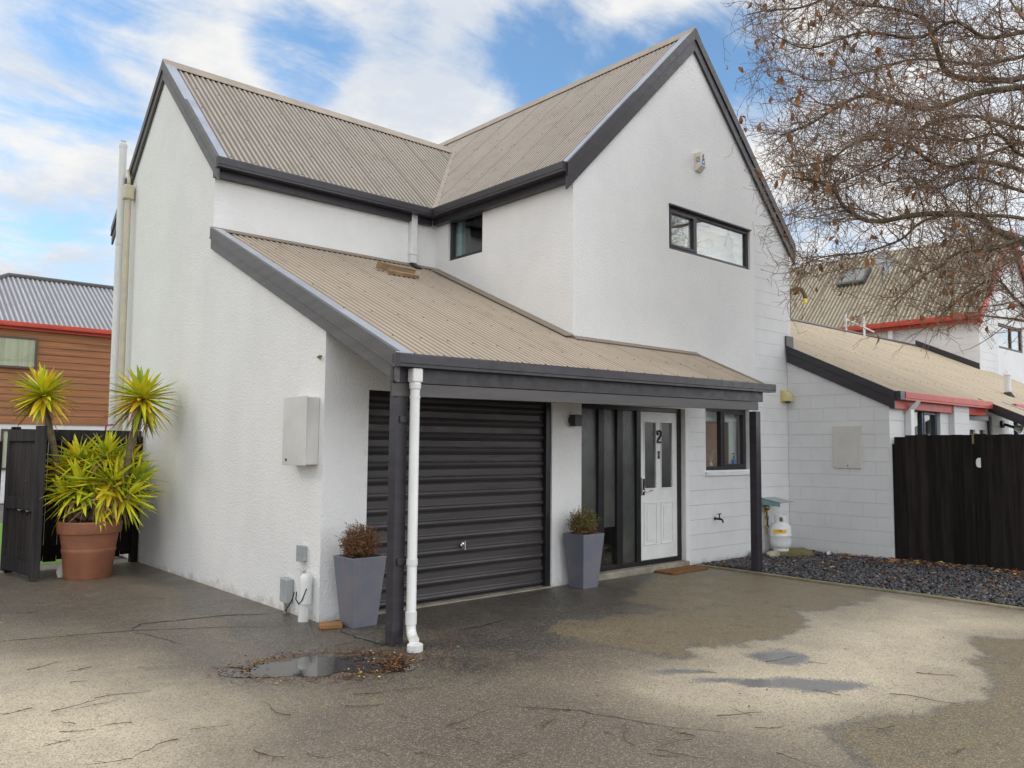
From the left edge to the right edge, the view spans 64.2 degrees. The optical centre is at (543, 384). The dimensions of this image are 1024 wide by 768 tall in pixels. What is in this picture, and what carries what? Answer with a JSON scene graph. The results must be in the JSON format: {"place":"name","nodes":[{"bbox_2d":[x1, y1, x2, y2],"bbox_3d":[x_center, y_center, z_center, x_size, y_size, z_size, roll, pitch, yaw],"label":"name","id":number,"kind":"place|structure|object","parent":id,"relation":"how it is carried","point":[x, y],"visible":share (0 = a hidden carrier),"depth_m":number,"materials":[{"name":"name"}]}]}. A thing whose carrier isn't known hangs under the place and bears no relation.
{"place":"outdoors","nodes":[
{"label":"outdoors","id":0,"kind":"place"},
{"bbox_2d":[0,523,61,564],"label":"lawn","id":1,"kind":"structure","parent":0,"point":[58,561],"depth_m":11.26,"materials":[{"name":"green plant"}]},
{"bbox_2d":[0,273,113,503],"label":"timber house","id":2,"kind":"structure","parent":0,"point":[58,325],"depth_m":23.31,"materials":[{"name":"brown wood"}]},
{"bbox_2d":[0,429,10,469],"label":"window","id":3,"kind":"structure","parent":2,"relation":"in","point":[4,432],"depth_m":21.98,"materials":[{"name":"white glass"}]},
{"bbox_2d":[0,335,37,368],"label":"window","id":4,"kind":"structure","parent":2,"relation":"in","point":[15,351],"depth_m":22.29,"materials":[{"name":"beige glass"}]},
{"bbox_2d":[0,503,124,564],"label":"ground","id":5,"kind":"structure","parent":0,"point":[1,520],"depth_m":18.03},
{"bbox_2d":[108,27,795,646],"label":"house","id":6,"kind":"structure","parent":5,"relation":"on","point":[574,317],"depth_m":10.19,"materials":[{"name":"white paint"}]},
{"bbox_2d":[376,261,415,273],"bbox_3d":[-1.911,-1.506,10.573,0.046,0.090,0.600,28,15,39],"label":"timber offcut","id":7,"kind":"object","parent":6,"relation":"on","point":[383,266],"visible":0.76,"depth_m":10.51,"materials":[{"name":"beige wood"}]},
{"bbox_2d":[387,269,418,278],"bbox_3d":[-1.802,-1.426,10.476,0.460,0.045,0.060,5,18,-45],"label":"timber offcut","id":8,"kind":"object","parent":6,"relation":"on","point":[400,273],"visible":1,"depth_m":10.44,"materials":[{"name":"beige wood"}]},
{"bbox_2d":[366,390,550,609],"bbox_3d":[-0.841,1.176,8.580,2.408,2.118,0.126,4,-6,-43],"label":"garage door","id":9,"kind":"structure","parent":6,"relation":"in","point":[484,481],"depth_m":8.66,"materials":[{"name":"metal"}]},
{"bbox_2d":[450,212,482,260],"bbox_3d":[-1.014,-2.087,11.475,0.165,0.613,0.785,4,-6,-43],"label":"window","id":10,"kind":"structure","parent":6,"relation":"in","point":[457,230],"depth_m":11.69,"materials":[{"name":"black glass"}]},
{"bbox_2d":[604,544,611,563],"bbox_3d":[0.665,2.180,10.381,0.500,0.250,0.250,4,-6,-43],"label":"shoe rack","id":11,"kind":"object","parent":6,"relation":"in","point":[607,554],"visible":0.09,"depth_m":10.52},
{"bbox_2d":[641,411,676,560],"bbox_3d":[1.535,1.320,10.775,0.779,1.919,0.116,4,-6,-43],"label":"front door","id":12,"kind":"structure","parent":6,"relation":"in","point":[658,429],"depth_m":10.79,"materials":[{"name":"white paint"}]},
{"bbox_2d":[668,203,751,268],"bbox_3d":[2.366,-2.102,11.803,1.976,0.620,0.230,4,-6,-43],"label":"window","id":13,"kind":"structure","parent":6,"relation":"in","point":[674,209],"depth_m":11.81,"materials":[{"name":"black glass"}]},
{"bbox_2d":[706,450,714,465],"bbox_3d":[2.410,1.052,11.747,0.160,0.241,0.105,4,-6,-43],"label":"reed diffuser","id":14,"kind":"object","parent":6,"relation":"on","point":[710,459],"visible":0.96,"depth_m":11.74,"materials":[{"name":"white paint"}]},
{"bbox_2d":[705,408,749,475],"bbox_3d":[2.588,0.825,11.836,1.124,0.963,0.284,4,-6,-43],"label":"window","id":15,"kind":"structure","parent":6,"relation":"in","point":[721,416],"depth_m":11.91,"materials":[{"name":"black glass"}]},
{"bbox_2d":[785,230,1023,558],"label":"neighbour house","id":16,"kind":"structure","parent":5,"relation":"on","point":[856,409],"depth_m":13.15,"materials":[{"name":"white brick"}]},
{"bbox_2d":[914,410,936,434],"bbox_3d":[5.880,0.877,12.629,0.970,1.015,0.082,4,-6,-43],"label":"window","id":17,"kind":"structure","parent":16,"relation":"in","point":[920,414],"depth_m":12.62,"materials":[{"name":"white glass"}]},
{"bbox_2d":[969,420,987,434],"bbox_3d":[7.501,1.634,14.095,0.960,2.050,0.060,4,-6,-43],"label":"door","id":18,"kind":"structure","parent":16,"relation":"in","point":[976,426],"depth_m":14.18,"materials":[{"name":"white paint"}]},
{"bbox_2d":[998,323,1021,352],"bbox_3d":[13.337,-1.326,23.378,2.000,0.710,0.074,4,-6,-43],"label":"window","id":19,"kind":"structure","parent":16,"relation":"in","point":[1019,350],"depth_m":23.44,"materials":[{"name":"white glass"}]},
{"bbox_2d":[0,558,1023,767],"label":"driveway","id":20,"kind":"structure","parent":0,"point":[634,647],"depth_m":5.52,"materials":[{"name":"concrete"}]},
{"bbox_2d":[0,441,2,485],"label":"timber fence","id":21,"kind":"object","parent":20,"relation":"on","point":[1,446],"visible":1,"depth_m":10.19,"materials":[{"name":"black wood"}]},
{"bbox_2d":[0,426,46,579],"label":"open gate","id":22,"kind":"structure","parent":20,"relation":"on","point":[23,504],"depth_m":9.72,"materials":[{"name":"black wood"}]},
{"bbox_2d":[56,562,62,577],"bbox_3d":[-5.713,2.183,9.690,0.103,0.224,0.147,-2,-5,24],"label":"rock","id":23,"kind":"object","parent":20,"relation":"on","point":[59,572],"visible":0.52,"depth_m":9.64,"materials":[{"name":"stone"}]},
{"bbox_2d":[3,427,142,572],"bbox_3d":[-6.109,1.466,10.661,1.520,1.800,0.111,4,-6,-42],"label":"timber fence","id":24,"kind":"object","parent":20,"relation":"on","point":[127,541],"visible":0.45,"depth_m":10.62,"materials":[{"name":"black wood"}]},
{"bbox_2d":[51,699,99,711],"bbox_3d":[-2.811,1.930,4.913,0.031,0.016,0.278,-3,-6,39],"label":"fallen twig","id":25,"kind":"object","parent":20,"relation":"on","point":[71,706],"visible":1,"depth_m":4.87,"materials":[{"name":"brown wood"}]},
{"bbox_2d":[56,518,122,579],"bbox_3d":[-5.461,1.966,9.786,0.706,0.675,0.706,4,-6,-43],"label":"terracotta pot","id":26,"kind":"object","parent":20,"relation":"on","point":[88,549],"visible":0.95,"depth_m":9.54,"materials":[{"name":"orange ceramic"}]},
{"bbox_2d":[0,362,179,535],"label":"yucca","id":27,"kind":"object","parent":26,"relation":"in","point":[103,487],"visible":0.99,"depth_m":9.81,"materials":[{"name":"green plant"}]},
{"bbox_2d":[86,758,131,764],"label":"fallen twig","id":28,"kind":"object","parent":20,"relation":"on","point":[111,761],"visible":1,"depth_m":4.04,"materials":[{"name":"wood"}]},
{"bbox_2d":[94,690,150,698],"bbox_3d":[-2.664,1.955,5.160,0.320,0.006,0.035,3,-5,-32],"label":"fallen twig","id":29,"kind":"object","parent":20,"relation":"on","point":[116,694],"visible":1,"depth_m":5.15,"materials":[{"name":"wood"}]},
{"bbox_2d":[135,738,177,755],"bbox_3d":[-2.016,1.882,4.236,0.032,0.017,0.290,-1,-5,17],"label":"fallen twig","id":30,"kind":"object","parent":20,"relation":"on","point":[159,743],"visible":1,"depth_m":4.28,"materials":[{"name":"brown wood"}]},
{"bbox_2d":[253,749,286,760],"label":"fallen twig","id":31,"kind":"object","parent":20,"relation":"on","point":[267,754],"visible":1,"depth_m":4.14,"materials":[{"name":"brown wood"}]},
{"bbox_2d":[217,655,413,677],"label":"puddle","id":32,"kind":"object","parent":20,"relation":"on","point":[311,666],"visible":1,"depth_m":5.82,"materials":[{"name":"black liquid"}]},
{"bbox_2d":[318,621,342,629],"bbox_3d":[-1.859,2.096,7.108,0.202,0.045,0.118,2,-5,-15],"label":"paver brick","id":33,"kind":"object","parent":20,"relation":"on","point":[331,625],"visible":1,"depth_m":7.07,"materials":[{"name":"orange brick"}]},
{"bbox_2d":[206,644,484,684],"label":"leaf litter","id":34,"kind":"object","parent":20,"relation":"on","point":[359,672],"visible":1,"depth_m":5.93,"materials":[{"name":"brown plant"}]},
{"bbox_2d":[333,553,386,628],"bbox_3d":[-1.639,1.824,7.243,0.343,0.610,0.343,4,-6,-43],"label":"planter","id":35,"kind":"object","parent":20,"relation":"on","point":[359,582],"visible":0.81,"depth_m":7.14,"materials":[{"name":"plastic"}]},
{"bbox_2d":[334,519,383,559],"bbox_3d":[-1.621,1.396,7.271,0.435,0.399,0.436,4,-6,-43],"label":"shrub","id":36,"kind":"object","parent":35,"relation":"on","point":[360,543],"visible":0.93,"depth_m":7.20,"materials":[{"name":"brown plant"}]},
{"bbox_2d":[6,613,733,732],"bbox_3d":[-2.016,2.086,6.744,7.343,0.001,2.438,-1,-5,17],"label":"pavement crack","id":37,"kind":"object","parent":20,"relation":"on","point":[288,626],"visible":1,"depth_m":6.91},
{"bbox_2d":[407,642,422,652],"bbox_3d":[-0.996,2.034,6.315,0.124,0.055,0.123,4,-6,-43],"label":"drain collar","id":38,"kind":"object","parent":20,"relation":"on","point":[415,647],"visible":1,"depth_m":6.27,"materials":[{"name":"white plastic"}]},
{"bbox_2d":[447,709,490,725],"bbox_3d":[-0.416,1.925,4.725,0.040,0.021,0.364,-3,-6,39],"label":"fallen twig","id":39,"kind":"object","parent":20,"relation":"on","point":[467,719],"visible":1,"depth_m":4.66,"materials":[{"name":"brown wood"}]},
{"bbox_2d":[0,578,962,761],"bbox_3d":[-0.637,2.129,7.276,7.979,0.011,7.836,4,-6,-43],"label":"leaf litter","id":40,"kind":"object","parent":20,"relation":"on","point":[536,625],"visible":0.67,"depth_m":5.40,"materials":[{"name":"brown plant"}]},
{"bbox_2d":[491,752,527,767],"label":"fallen twig","id":41,"kind":"object","parent":20,"relation":"on","point":[508,757],"visible":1,"depth_m":4.13,"materials":[{"name":"wood"}]},
{"bbox_2d":[531,707,570,710],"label":"fallen twig","id":42,"kind":"object","parent":20,"relation":"on","point":[553,709],"visible":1,"depth_m":4.90,"materials":[{"name":"wood"}]},
{"bbox_2d":[562,532,603,589],"bbox_3d":[0.453,1.994,9.282,0.343,0.610,0.343,4,-6,-43],"label":"planter","id":43,"kind":"object","parent":20,"relation":"on","point":[583,554],"visible":0.84,"depth_m":9.18,"materials":[{"name":"stone"}]},
{"bbox_2d":[565,504,600,534],"bbox_3d":[0.454,1.570,9.294,0.397,0.417,0.435,-1,-5,17],"label":"shrub","id":44,"kind":"object","parent":43,"relation":"on","point":[584,523],"visible":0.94,"depth_m":9.25,"materials":[{"name":"green plant"}]},
{"bbox_2d":[651,738,692,749],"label":"fallen twig","id":45,"kind":"object","parent":20,"relation":"on","point":[671,741],"visible":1,"depth_m":4.37,"materials":[{"name":"brown wood"}]},
{"bbox_2d":[654,565,708,574],"bbox_3d":[1.787,2.393,10.543,0.750,0.020,0.305,4,-6,-43],"label":"doormat","id":46,"kind":"object","parent":20,"relation":"on","point":[680,570],"visible":1,"depth_m":10.50,"materials":[{"name":"brown fabric"}]},
{"bbox_2d":[668,729,695,736],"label":"fallen twig","id":47,"kind":"object","parent":20,"relation":"on","point":[683,733],"visible":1,"depth_m":4.50,"materials":[{"name":"brown wood"}]},
{"bbox_2d":[657,749,712,759],"bbox_3d":[0.718,1.890,4.161,0.301,0.015,0.026,-2,-5,31],"label":"fallen twig","id":48,"kind":"object","parent":20,"relation":"on","point":[681,754],"visible":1,"depth_m":4.17,"materials":[{"name":"brown wood"}]},
{"bbox_2d":[717,711,761,715],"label":"fallen twig","id":49,"kind":"object","parent":20,"relation":"on","point":[739,714],"visible":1,"depth_m":4.80,"materials":[{"name":"brown wood"}]},
{"bbox_2d":[889,693,955,703],"bbox_3d":[2.400,1.984,5.166,0.386,0.008,0.042,-2,-5,30],"label":"fallen twig","id":50,"kind":"object","parent":20,"relation":"on","point":[917,696],"visible":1,"depth_m":5.19,"materials":[{"name":"brown wood"}]},
{"bbox_2d":[0,0,1023,285],"label":"sky","id":51,"kind":"structure","parent":0,"point":[78,78],"materials":[{"name":"blue"}]},
{"bbox_2d":[692,551,1023,606],"bbox_3d":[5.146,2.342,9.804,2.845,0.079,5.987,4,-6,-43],"label":"gravel","id":52,"kind":"structure","parent":0,"point":[814,570],"depth_m":10.14,"materials":[{"name":"grey gravel"}]},
{"bbox_2d":[766,551,779,556],"bbox_3d":[3.326,2.458,11.891,0.262,0.080,0.210,2,-5,-25],"label":"rock","id":53,"kind":"object","parent":52,"relation":"on","point":[774,553],"visible":0.97,"depth_m":11.81,"materials":[{"name":"stone"}]},
{"bbox_2d":[770,547,813,556],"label":"paving slab","id":54,"kind":"structure","parent":52,"relation":"on","point":[801,551],"depth_m":12.00,"materials":[{"name":"concrete"}]},
{"bbox_2d":[770,514,791,550],"bbox_3d":[3.531,2.196,12.132,0.318,0.530,0.318,4,-6,-43],"label":"gas bottle","id":55,"kind":"object","parent":54,"relation":"on","point":[780,534],"visible":1,"depth_m":12.02,"materials":[{"name":"paint"}]},
{"bbox_2d":[695,564,1023,610],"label":"kerb","id":56,"kind":"structure","parent":52,"relation":"on","point":[882,589],"depth_m":9.15,"materials":[{"name":"grey concrete"}]},
{"bbox_2d":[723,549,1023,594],"bbox_3d":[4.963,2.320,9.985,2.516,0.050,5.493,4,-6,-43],"label":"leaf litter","id":57,"kind":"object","parent":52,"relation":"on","point":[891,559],"visible":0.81,"depth_m":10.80,"materials":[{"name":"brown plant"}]},
{"bbox_2d":[892,433,1023,569],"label":"paling fence","id":58,"kind":"object","parent":52,"relation":"on","point":[958,499],"visible":0.96,"depth_m":11.06,"materials":[{"name":"black paint"}]},
{"bbox_2d":[720,0,1023,358],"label":"bare tree","id":59,"kind":"object","parent":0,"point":[942,117],"visible":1,"depth_m":9.14,"materials":[{"name":"brown plant"}]}
]}

